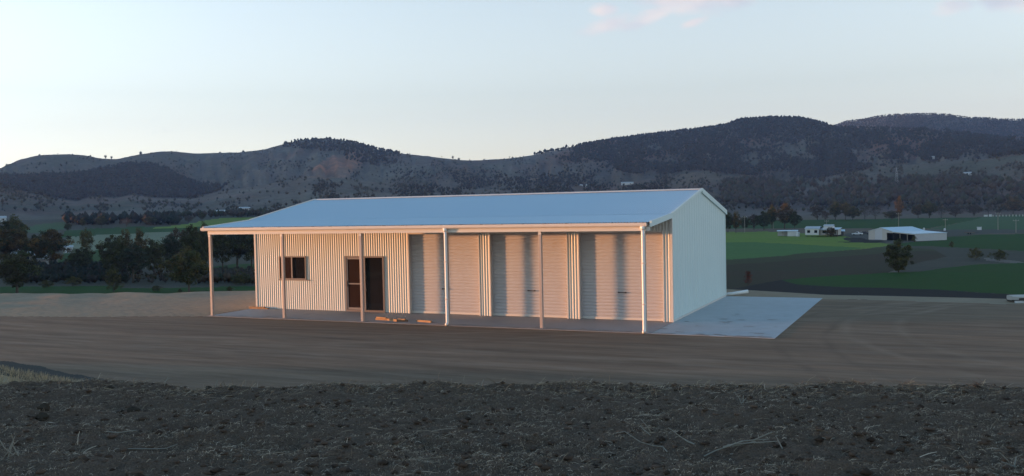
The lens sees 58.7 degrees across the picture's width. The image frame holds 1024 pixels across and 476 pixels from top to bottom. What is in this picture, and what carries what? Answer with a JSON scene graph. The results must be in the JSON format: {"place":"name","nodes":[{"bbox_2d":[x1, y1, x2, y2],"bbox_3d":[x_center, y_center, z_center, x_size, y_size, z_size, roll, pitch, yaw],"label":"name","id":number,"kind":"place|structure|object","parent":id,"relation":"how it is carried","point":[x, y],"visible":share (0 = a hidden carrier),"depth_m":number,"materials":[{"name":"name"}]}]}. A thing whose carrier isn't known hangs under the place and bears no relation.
{"place":"outdoors","nodes":[
{"label":"outdoors","id":0,"kind":"place"},
{"bbox_2d":[0,375,22,382],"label":"verge grass","id":1,"kind":"structure","parent":0,"point":[5,380],"depth_m":22.28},
{"bbox_2d":[26,222,65,233],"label":"pale green field","id":2,"kind":"structure","parent":0,"point":[56,226],"depth_m":682.86,"materials":[{"name":"green plant"}]},
{"bbox_2d":[0,361,103,381],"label":"dark bank","id":3,"kind":"structure","parent":0,"point":[35,369],"depth_m":23.72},
{"bbox_2d":[0,364,82,383],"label":"dry grass","id":4,"kind":"structure","parent":3,"relation":"on","point":[27,375],"depth_m":22.44,"materials":[{"name":"plant"}]},
{"bbox_2d":[58,249,100,262],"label":"green garden","id":5,"kind":"object","parent":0,"point":[96,257],"visible":0.32,"depth_m":354.16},
{"bbox_2d":[63,232,180,253],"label":"pale field","id":6,"kind":"structure","parent":0,"point":[157,236],"depth_m":541.66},
{"bbox_2d":[0,286,254,293],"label":"green flat","id":7,"kind":"structure","parent":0,"point":[67,289],"depth_m":194.18,"materials":[{"name":"plant"}]},
{"bbox_2d":[0,250,43,292],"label":"tree","id":8,"kind":"object","parent":7,"relation":"on","point":[14,269],"visible":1,"depth_m":188.36,"materials":[{"name":"green plant"}]},
{"bbox_2d":[38,280,54,287],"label":"shrub","id":9,"kind":"object","parent":7,"relation":"on","point":[45,282],"visible":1,"depth_m":203.04,"materials":[{"name":"green plant"}]},
{"bbox_2d":[61,276,81,285],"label":"shrub","id":10,"kind":"object","parent":7,"relation":"on","point":[69,281],"visible":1,"depth_m":206.91,"materials":[{"name":"green plant"}]},
{"bbox_2d":[104,264,124,291],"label":"tree","id":11,"kind":"object","parent":7,"relation":"on","point":[112,272],"visible":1,"depth_m":188.50,"materials":[{"name":"green plant"}]},
{"bbox_2d":[158,245,208,291],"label":"tree","id":12,"kind":"object","parent":7,"relation":"on","point":[188,270],"visible":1,"depth_m":183.34,"materials":[{"name":"green plant"}]},
{"bbox_2d":[0,291,255,316],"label":"dry ground","id":13,"kind":"structure","parent":0,"point":[181,304],"depth_m":41.69,"materials":[{"name":"soil"}]},
{"bbox_2d":[61,226,199,237],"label":"green field","id":14,"kind":"structure","parent":0,"point":[103,231],"depth_m":626.63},
{"bbox_2d":[120,270,218,287],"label":"brown bank","id":15,"kind":"structure","parent":0,"point":[142,283],"depth_m":206.84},
{"bbox_2d":[110,244,156,282],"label":"tree","id":16,"kind":"object","parent":15,"relation":"on","point":[131,257],"visible":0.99,"depth_m":213.55,"materials":[{"name":"green plant"}]},
{"bbox_2d":[22,259,254,283],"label":"creek scrub","id":17,"kind":"object","parent":15,"relation":"on","point":[94,272],"visible":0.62,"depth_m":222.07,"materials":[{"name":"green plant"}]},
{"bbox_2d":[137,239,170,272],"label":"tree","id":18,"kind":"object","parent":15,"relation":"on","point":[159,251],"visible":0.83,"depth_m":230.12,"materials":[{"name":"green plant"}]},
{"bbox_2d":[160,234,184,271],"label":"tree","id":19,"kind":"object","parent":15,"relation":"on","point":[173,247],"visible":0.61,"depth_m":239.20,"materials":[{"name":"green plant"}]},
{"bbox_2d":[162,227,185,262],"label":"tree","id":20,"kind":"object","parent":15,"relation":"on","point":[174,233],"visible":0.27,"depth_m":262.38,"materials":[{"name":"green plant"}]},
{"bbox_2d":[179,224,199,261],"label":"tree","id":21,"kind":"object","parent":15,"relation":"on","point":[188,238],"visible":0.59,"depth_m":248.09,"materials":[{"name":"green plant"}]},
{"bbox_2d":[153,217,254,228],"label":"green slope field","id":22,"kind":"structure","parent":0,"point":[214,221],"depth_m":733.45,"materials":[{"name":"green plant"}]},
{"bbox_2d":[213,264,254,268],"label":"pasture","id":23,"kind":"structure","parent":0,"point":[244,266],"depth_m":272.81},
{"bbox_2d":[195,221,213,263],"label":"tree","id":24,"kind":"object","parent":23,"relation":"on","point":[202,242],"visible":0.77,"depth_m":236.08,"materials":[{"name":"green plant"}]},
{"bbox_2d":[207,234,240,267],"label":"tree","id":25,"kind":"object","parent":23,"relation":"on","point":[223,244],"visible":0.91,"depth_m":255.77,"materials":[{"name":"green plant"}]},
{"bbox_2d":[227,227,253,266],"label":"tree","id":26,"kind":"object","parent":23,"relation":"on","point":[234,236],"visible":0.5,"depth_m":260.91,"materials":[{"name":"green plant"}]},
{"bbox_2d":[236,227,254,265],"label":"tree","id":27,"kind":"object","parent":23,"relation":"on","point":[247,246],"visible":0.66,"depth_m":259.39,"materials":[{"name":"green plant"}]},
{"bbox_2d":[0,215,979,292],"bbox_3d":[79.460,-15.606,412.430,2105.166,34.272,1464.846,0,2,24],"label":"scrub flat","id":28,"kind":"structure","parent":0,"point":[75,226],"depth_m":404.43,"materials":[{"name":"plant"}]},
{"bbox_2d":[0,229,29,258],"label":"tree","id":29,"kind":"object","parent":28,"relation":"on","point":[12,243],"visible":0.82,"depth_m":302.51,"materials":[{"name":"green plant"}]},
{"bbox_2d":[0,214,29,245],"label":"tree","id":30,"kind":"object","parent":28,"relation":"on","point":[15,224],"visible":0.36,"depth_m":353.16,"materials":[{"name":"green plant"}]},
{"bbox_2d":[21,234,40,259],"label":"tree","id":31,"kind":"object","parent":28,"relation":"on","point":[27,248],"visible":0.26,"depth_m":298.36,"materials":[{"name":"green plant"}]},
{"bbox_2d":[25,228,74,261],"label":"tree","id":32,"kind":"object","parent":28,"relation":"on","point":[53,244],"visible":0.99,"depth_m":292.56,"materials":[{"name":"green plant"}]},
{"bbox_2d":[64,247,95,265],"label":"tree","id":33,"kind":"object","parent":28,"relation":"on","point":[80,256],"visible":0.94,"depth_m":264.45,"materials":[{"name":"green plant"}]},
{"bbox_2d":[76,227,94,255],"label":"tree","id":34,"kind":"object","parent":28,"relation":"on","point":[84,241],"visible":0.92,"depth_m":276.67,"materials":[{"name":"green plant"}]},
{"bbox_2d":[94,216,107,226],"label":"tree","id":35,"kind":"object","parent":28,"relation":"on","point":[101,220],"visible":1,"depth_m":680.55,"materials":[{"name":"green plant"}]},
{"bbox_2d":[95,234,128,270],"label":"tree","id":36,"kind":"object","parent":28,"relation":"on","point":[109,253],"visible":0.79,"depth_m":229.38,"materials":[{"name":"green plant"}]},
{"bbox_2d":[119,229,135,266],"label":"tree","id":37,"kind":"object","parent":28,"relation":"on","point":[127,235],"visible":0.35,"depth_m":244.79,"materials":[{"name":"green plant"}]},
{"bbox_2d":[129,227,149,273],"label":"tree","id":38,"kind":"object","parent":28,"relation":"on","point":[140,240],"visible":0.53,"depth_m":242.05,"materials":[{"name":"green plant"}]},
{"bbox_2d":[141,216,159,223],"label":"tree","id":39,"kind":"object","parent":28,"relation":"on","point":[151,220],"visible":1,"depth_m":698.65,"materials":[{"name":"green plant"}]},
{"bbox_2d":[231,271,252,284],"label":"shrub","id":40,"kind":"object","parent":28,"relation":"on","point":[238,276],"visible":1,"depth_m":200.98,"materials":[{"name":"green plant"}]},
{"bbox_2d":[0,379,1023,475],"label":"ploughed ground","id":41,"kind":"structure","parent":0,"point":[796,449],"depth_m":12.98,"materials":[{"name":"black soil"}]},
{"bbox_2d":[0,433,18,458],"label":"dry stalk","id":42,"kind":"object","parent":41,"relation":"on","point":[12,444],"visible":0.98,"depth_m":10.88,"materials":[{"name":"brown"}]},
{"bbox_2d":[35,412,48,420],"bbox_3d":[-8.023,3.071,15.521,0.286,0.206,0.223,0,2,24],"label":"earth clod","id":43,"kind":"object","parent":41,"relation":"on","point":[41,416],"visible":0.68,"depth_m":15.45,"materials":[{"name":"brown"}]},
{"bbox_2d":[37,403,49,410],"bbox_3d":[-8.192,2.972,15.904,0.263,0.182,0.202,0,2,24],"label":"earth clod","id":44,"kind":"object","parent":41,"relation":"on","point":[45,406],"visible":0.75,"depth_m":15.85,"materials":[{"name":"brown"}]},
{"bbox_2d":[127,406,139,412],"bbox_3d":[-7.096,3.237,17.016,0.250,0.181,0.184,0,2,24],"label":"earth clod","id":45,"kind":"object","parent":41,"relation":"on","point":[132,409],"visible":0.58,"depth_m":16.97,"materials":[{"name":"brown"}]},
{"bbox_2d":[128,444,176,448],"bbox_3d":[-4.755,2.766,12.040,0.668,0.076,0.066,-1,2,6],"label":"dry stalk","id":46,"kind":"object","parent":41,"relation":"on","point":[151,448],"visible":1,"depth_m":12.05,"materials":[{"name":"brown"}]},
{"bbox_2d":[0,372,1023,475],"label":"crop stubble","id":47,"kind":"object","parent":41,"relation":"on","point":[547,411],"visible":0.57,"depth_m":13.49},
{"bbox_2d":[614,431,667,451],"bbox_3d":[1.648,2.604,11.628,0.669,0.260,0.099,-1,2,2],"label":"dry stalk","id":48,"kind":"object","parent":41,"relation":"on","point":[644,443],"visible":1,"depth_m":11.63,"materials":[{"name":"brown"}]},
{"bbox_2d":[704,432,776,456],"bbox_3d":[2.844,2.567,11.370,0.915,0.307,0.125,-1,2,1],"label":"dry stalk","id":49,"kind":"object","parent":41,"relation":"on","point":[739,443],"visible":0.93,"depth_m":11.36,"materials":[{"name":"brown"}]},
{"bbox_2d":[999,452,1022,467],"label":"dry stalk","id":50,"kind":"object","parent":41,"relation":"on","point":[1014,466],"visible":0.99,"depth_m":10.24,"materials":[{"name":"brown"}]},
{"bbox_2d":[0,299,1023,389],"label":"dirt pad","id":51,"kind":"object","parent":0,"point":[885,342],"visible":0.61,"depth_m":25.75,"materials":[{"name":"soil"}]},
{"bbox_2d":[213,293,672,333],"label":"concrete slab","id":52,"kind":"structure","parent":51,"relation":"on","point":[607,325],"depth_m":33.01,"materials":[{"name":"concrete"}]},
{"bbox_2d":[200,188,726,333],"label":"farm shed","id":53,"kind":"structure","parent":52,"relation":"on","point":[645,256],"depth_m":34.42,"materials":[{"name":"metal"}]},
{"bbox_2d":[278,256,309,280],"bbox_3d":[-9.015,1.252,37.657,1.570,1.010,0.105,0,2,24],"label":"window","id":54,"kind":"structure","parent":53,"relation":"in","point":[295,266],"depth_m":37.66,"materials":[{"name":"brown metal"}]},
{"bbox_2d":[344,256,385,312],"bbox_3d":[-5.850,1.834,36.263,1.840,2.229,0.125,0,2,24],"label":"sliding door","id":55,"kind":"structure","parent":53,"relation":"in","point":[374,277],"depth_m":36.23,"materials":[{"name":"brown metal"}]},
{"bbox_2d":[410,234,478,314],"bbox_3d":[-2.559,1.376,34.908,3.014,3.087,0.085,0,2,24],"label":"roller door","id":56,"kind":"structure","parent":53,"relation":"in","point":[427,250],"depth_m":34.96,"materials":[{"name":"metal"}]},
{"bbox_2d":[491,233,566,317],"bbox_3d":[0.649,1.358,33.458,3.034,3.087,0.085,0,2,24],"label":"roller door","id":57,"kind":"structure","parent":53,"relation":"in","point":[515,256],"depth_m":33.50,"materials":[{"name":"metal"}]},
{"bbox_2d":[580,232,662,320],"bbox_3d":[3.856,1.340,32.008,3.034,3.087,0.085,0,2,24],"label":"roller door","id":58,"kind":"structure","parent":53,"relation":"in","point":[611,266],"depth_m":32.04,"materials":[{"name":"metal"}]},
{"bbox_2d":[218,315,771,336],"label":"spilled soil","id":59,"kind":"structure","parent":52,"relation":"on","point":[581,329],"depth_m":30.99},
{"bbox_2d":[651,296,821,338],"bbox_3d":[8.665,2.879,33.272,3.973,0.250,12.080,0,2,24],"label":"concrete apron","id":60,"kind":"object","parent":51,"relation":"on","point":[747,315],"visible":0.64,"depth_m":32.07,"materials":[{"name":"concrete"}]},
{"bbox_2d":[0,114,1023,219],"bbox_3d":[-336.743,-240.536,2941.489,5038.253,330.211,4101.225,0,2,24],"label":"hills","id":61,"kind":"structure","parent":0,"point":[335,166],"depth_m":1839.41,"materials":[{"name":"plant"}]},
{"bbox_2d":[0,113,1023,199],"bbox_3d":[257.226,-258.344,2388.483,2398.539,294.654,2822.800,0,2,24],"label":"hillside forest","id":62,"kind":"object","parent":61,"relation":"on","point":[147,182],"visible":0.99,"depth_m":1947.36,"materials":[{"name":"green plant"}]},
{"bbox_2d":[0,142,1023,211],"bbox_3d":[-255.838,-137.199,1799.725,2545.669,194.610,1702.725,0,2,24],"label":"hillside scrub","id":63,"kind":"object","parent":61,"relation":"on","point":[908,205],"visible":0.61,"depth_m":1416.34,"materials":[{"name":"green plant"}]},
{"bbox_2d":[61,172,1023,224],"bbox_3d":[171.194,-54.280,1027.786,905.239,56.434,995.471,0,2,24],"label":"valley woodland","id":64,"kind":"object","parent":61,"relation":"on","point":[917,188],"visible":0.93,"depth_m":1118.71,"materials":[{"name":"green plant"}]},
{"bbox_2d":[297,113,1023,154],"bbox_3d":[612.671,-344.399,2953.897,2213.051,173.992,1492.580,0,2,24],"label":"ridge trees","id":65,"kind":"object","parent":61,"relation":"on","point":[539,152],"visible":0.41,"depth_m":2719.75,"materials":[{"name":"green plant"}]},
{"bbox_2d":[0,0,1023,167],"label":"sky","id":66,"kind":"structure","parent":0,"point":[462,79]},
{"bbox_2d":[726,242,859,259],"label":"green field","id":67,"kind":"structure","parent":0,"point":[740,250],"depth_m":303.41,"materials":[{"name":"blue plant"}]},
{"bbox_2d":[726,231,887,250],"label":"light green field","id":68,"kind":"structure","parent":0,"point":[772,237],"depth_m":381.59,"materials":[{"name":"green plant"}]},
{"bbox_2d":[725,211,733,228],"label":"tree","id":69,"kind":"object","parent":68,"relation":"on","point":[728,217],"visible":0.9,"depth_m":483.12,"materials":[{"name":"green plant"}]},
{"bbox_2d":[729,211,742,228],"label":"tree","id":70,"kind":"object","parent":68,"relation":"on","point":[735,220],"visible":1,"depth_m":480.92,"materials":[{"name":"green plant"}]},
{"bbox_2d":[777,230,797,235],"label":"machinery shed","id":71,"kind":"structure","parent":68,"relation":"on","point":[786,232],"depth_m":418.75,"materials":[{"name":"grey paint"}]},
{"bbox_2d":[804,224,841,236],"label":"farmhouse","id":72,"kind":"object","parent":68,"relation":"on","point":[814,230],"visible":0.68,"depth_m":407.00,"materials":[{"name":"grey paint"}]},
{"bbox_2d":[823,227,836,236],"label":"tree","id":73,"kind":"object","parent":68,"relation":"on","point":[831,231],"visible":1,"depth_m":399.92,"materials":[{"name":"green plant"}]},
{"bbox_2d":[844,237,882,242],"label":"dark grass patch","id":74,"kind":"object","parent":68,"relation":"on","point":[855,240],"visible":0.98,"depth_m":358.28,"materials":[{"name":"plant"}]},
{"bbox_2d":[726,247,935,264],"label":"sparse crop field","id":75,"kind":"structure","parent":0,"point":[867,251],"depth_m":265.74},
{"bbox_2d":[726,251,946,288],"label":"ploughed field","id":76,"kind":"structure","parent":0,"point":[765,272],"depth_m":216.45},
{"bbox_2d":[744,271,752,284],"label":"shrub","id":77,"kind":"object","parent":76,"relation":"on","point":[748,276],"visible":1,"depth_m":174.60,"materials":[{"name":"green plant"}]},
{"bbox_2d":[727,217,979,228],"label":"green field","id":78,"kind":"structure","parent":0,"point":[925,223],"depth_m":624.88,"materials":[{"name":"plant"}]},
{"bbox_2d":[806,205,825,219],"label":"tree","id":79,"kind":"object","parent":78,"relation":"on","point":[816,211],"visible":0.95,"depth_m":754.04,"materials":[{"name":"green plant"}]},
{"bbox_2d":[827,201,842,219],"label":"tree","id":80,"kind":"object","parent":78,"relation":"on","point":[835,209],"visible":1,"depth_m":739.71,"materials":[{"name":"green plant"}]},
{"bbox_2d":[840,201,850,219],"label":"tree","id":81,"kind":"object","parent":78,"relation":"on","point":[845,205],"visible":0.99,"depth_m":734.84,"materials":[{"name":"green plant"}]},
{"bbox_2d":[841,206,864,219],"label":"tree","id":82,"kind":"object","parent":78,"relation":"on","point":[852,211],"visible":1,"depth_m":730.66,"materials":[{"name":"green plant"}]},
{"bbox_2d":[867,205,882,218],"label":"tree","id":83,"kind":"object","parent":78,"relation":"on","point":[873,209],"visible":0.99,"depth_m":740.82,"materials":[{"name":"green plant"}]},
{"bbox_2d":[882,210,902,219],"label":"tree","id":84,"kind":"object","parent":78,"relation":"on","point":[891,214],"visible":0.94,"depth_m":703.22,"materials":[{"name":"green plant"}]},
{"bbox_2d":[894,196,904,219],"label":"tree","id":85,"kind":"object","parent":78,"relation":"on","point":[899,207],"visible":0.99,"depth_m":700.07,"materials":[{"name":"brown plant"}]},
{"bbox_2d":[937,205,947,217],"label":"tree","id":86,"kind":"object","parent":78,"relation":"on","point":[939,208],"visible":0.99,"depth_m":755.14,"materials":[{"name":"green plant"}]},
{"bbox_2d":[726,289,1023,303],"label":"dry ground strip","id":87,"kind":"object","parent":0,"point":[752,293],"visible":0.84,"depth_m":37.69,"materials":[{"name":"soil"}]},
{"bbox_2d":[726,290,748,295],"bbox_3d":[9.812,2.418,39.874,1.093,0.286,0.234,-1,2,5],"label":"drain pipe","id":88,"kind":"object","parent":87,"relation":"on","point":[737,293],"visible":0.79,"depth_m":39.80,"materials":[{"name":"white plastic"}]},
{"bbox_2d":[1007,294,1023,302],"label":"trough","id":89,"kind":"object","parent":87,"relation":"on","point":[1017,298],"visible":1,"depth_m":34.94,"materials":[{"name":"metal"}]},
{"bbox_2d":[726,213,1023,233],"bbox_3d":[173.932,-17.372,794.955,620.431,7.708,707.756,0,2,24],"label":"stubble field","id":90,"kind":"structure","parent":0,"point":[831,217],"depth_m":792.08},
{"bbox_2d":[739,216,749,227],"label":"tree","id":91,"kind":"object","parent":90,"relation":"on","point":[747,220],"visible":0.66,"depth_m":510.61,"materials":[{"name":"green plant"}]},
{"bbox_2d":[748,212,758,226],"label":"tree","id":92,"kind":"object","parent":90,"relation":"on","point":[752,220],"visible":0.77,"depth_m":521.53,"materials":[{"name":"green plant"}]},
{"bbox_2d":[753,211,773,226],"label":"tree","id":93,"kind":"object","parent":90,"relation":"on","point":[764,217],"visible":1,"depth_m":515.49,"materials":[{"name":"green plant"}]},
{"bbox_2d":[766,204,776,224],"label":"tree","id":94,"kind":"object","parent":90,"relation":"on","point":[773,216],"visible":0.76,"depth_m":540.92,"materials":[{"name":"green plant"}]},
{"bbox_2d":[771,203,796,228],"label":"tree","id":95,"kind":"object","parent":90,"relation":"on","point":[782,215],"visible":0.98,"depth_m":535.22,"materials":[{"name":"green plant"}]},
{"bbox_2d":[787,211,802,228],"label":"tree","id":96,"kind":"object","parent":90,"relation":"on","point":[794,217],"visible":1,"depth_m":529.58,"materials":[{"name":"green plant"}]},
{"bbox_2d":[911,204,921,217],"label":"tree","id":97,"kind":"object","parent":90,"relation":"on","point":[917,210],"visible":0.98,"depth_m":771.40,"materials":[{"name":"green plant"}]},
{"bbox_2d":[921,201,937,217],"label":"tree","id":98,"kind":"object","parent":90,"relation":"on","point":[928,209],"visible":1,"depth_m":761.00,"materials":[{"name":"green plant"}]},
{"bbox_2d":[944,206,963,216],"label":"tree","id":99,"kind":"object","parent":90,"relation":"on","point":[955,211],"visible":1,"depth_m":774.25,"materials":[{"name":"green plant"}]},
{"bbox_2d":[964,204,981,213],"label":"tree","id":100,"kind":"object","parent":90,"relation":"on","point":[974,209],"visible":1,"depth_m":812.84,"materials":[{"name":"green plant"}]},
{"bbox_2d":[983,203,995,214],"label":"tree","id":101,"kind":"object","parent":90,"relation":"on","point":[987,205],"visible":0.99,"depth_m":870.85,"materials":[{"name":"green plant"}]},
{"bbox_2d":[1001,196,1023,213],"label":"tree","id":102,"kind":"object","parent":90,"relation":"on","point":[1013,205],"visible":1,"depth_m":882.16,"materials":[{"name":"green plant"}]},
{"bbox_2d":[735,280,1015,298],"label":"black soil strip","id":103,"kind":"object","parent":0,"point":[780,286],"visible":0.23,"depth_m":158.22,"materials":[{"name":"soil"}]},
{"bbox_2d":[784,263,1023,294],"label":"green crop field","id":104,"kind":"structure","parent":0,"point":[1001,278],"depth_m":178.71,"materials":[{"name":"plant"}]},
{"bbox_2d":[882,238,913,271],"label":"tree","id":105,"kind":"object","parent":104,"relation":"on","point":[898,255],"visible":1,"depth_m":196.26,"materials":[{"name":"green plant"}]},
{"bbox_2d":[844,229,1023,242],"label":"farm yard","id":106,"kind":"structure","parent":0,"point":[957,232],"depth_m":415.69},
{"bbox_2d":[869,226,946,240],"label":"steel barn","id":107,"kind":"structure","parent":106,"relation":"on","point":[907,233],"depth_m":356.24,"materials":[{"name":"grey"}]},
{"bbox_2d":[875,228,881,239],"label":"sliding door","id":108,"kind":"structure","parent":107,"relation":"in","point":[878,232],"depth_m":361.35,"materials":[{"name":"metal"}]},
{"bbox_2d":[888,234,1023,250],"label":"green field","id":109,"kind":"structure","parent":0,"point":[1001,241],"depth_m":325.80,"materials":[{"name":"plant"}]},
{"bbox_2d":[889,258,1023,272],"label":"farm track","id":110,"kind":"structure","parent":0,"point":[1001,260],"depth_m":225.53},
{"bbox_2d":[987,249,1009,260],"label":"shrub","id":111,"kind":"object","parent":110,"relation":"on","point":[999,255],"visible":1,"depth_m":227.10,"materials":[{"name":"green plant"}]},
{"bbox_2d":[899,247,1023,271],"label":"scrub bank","id":112,"kind":"structure","parent":0,"point":[957,256],"depth_m":236.17,"materials":[{"name":"plant"}]},
{"bbox_2d":[967,247,983,258],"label":"shrub","id":113,"kind":"object","parent":112,"relation":"on","point":[977,253],"visible":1,"depth_m":233.31,"materials":[{"name":"green plant"}]},
{"bbox_2d":[931,215,1023,229],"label":"light green field","id":114,"kind":"structure","parent":0,"point":[1001,222],"depth_m":549.33,"materials":[{"name":"green plant"}]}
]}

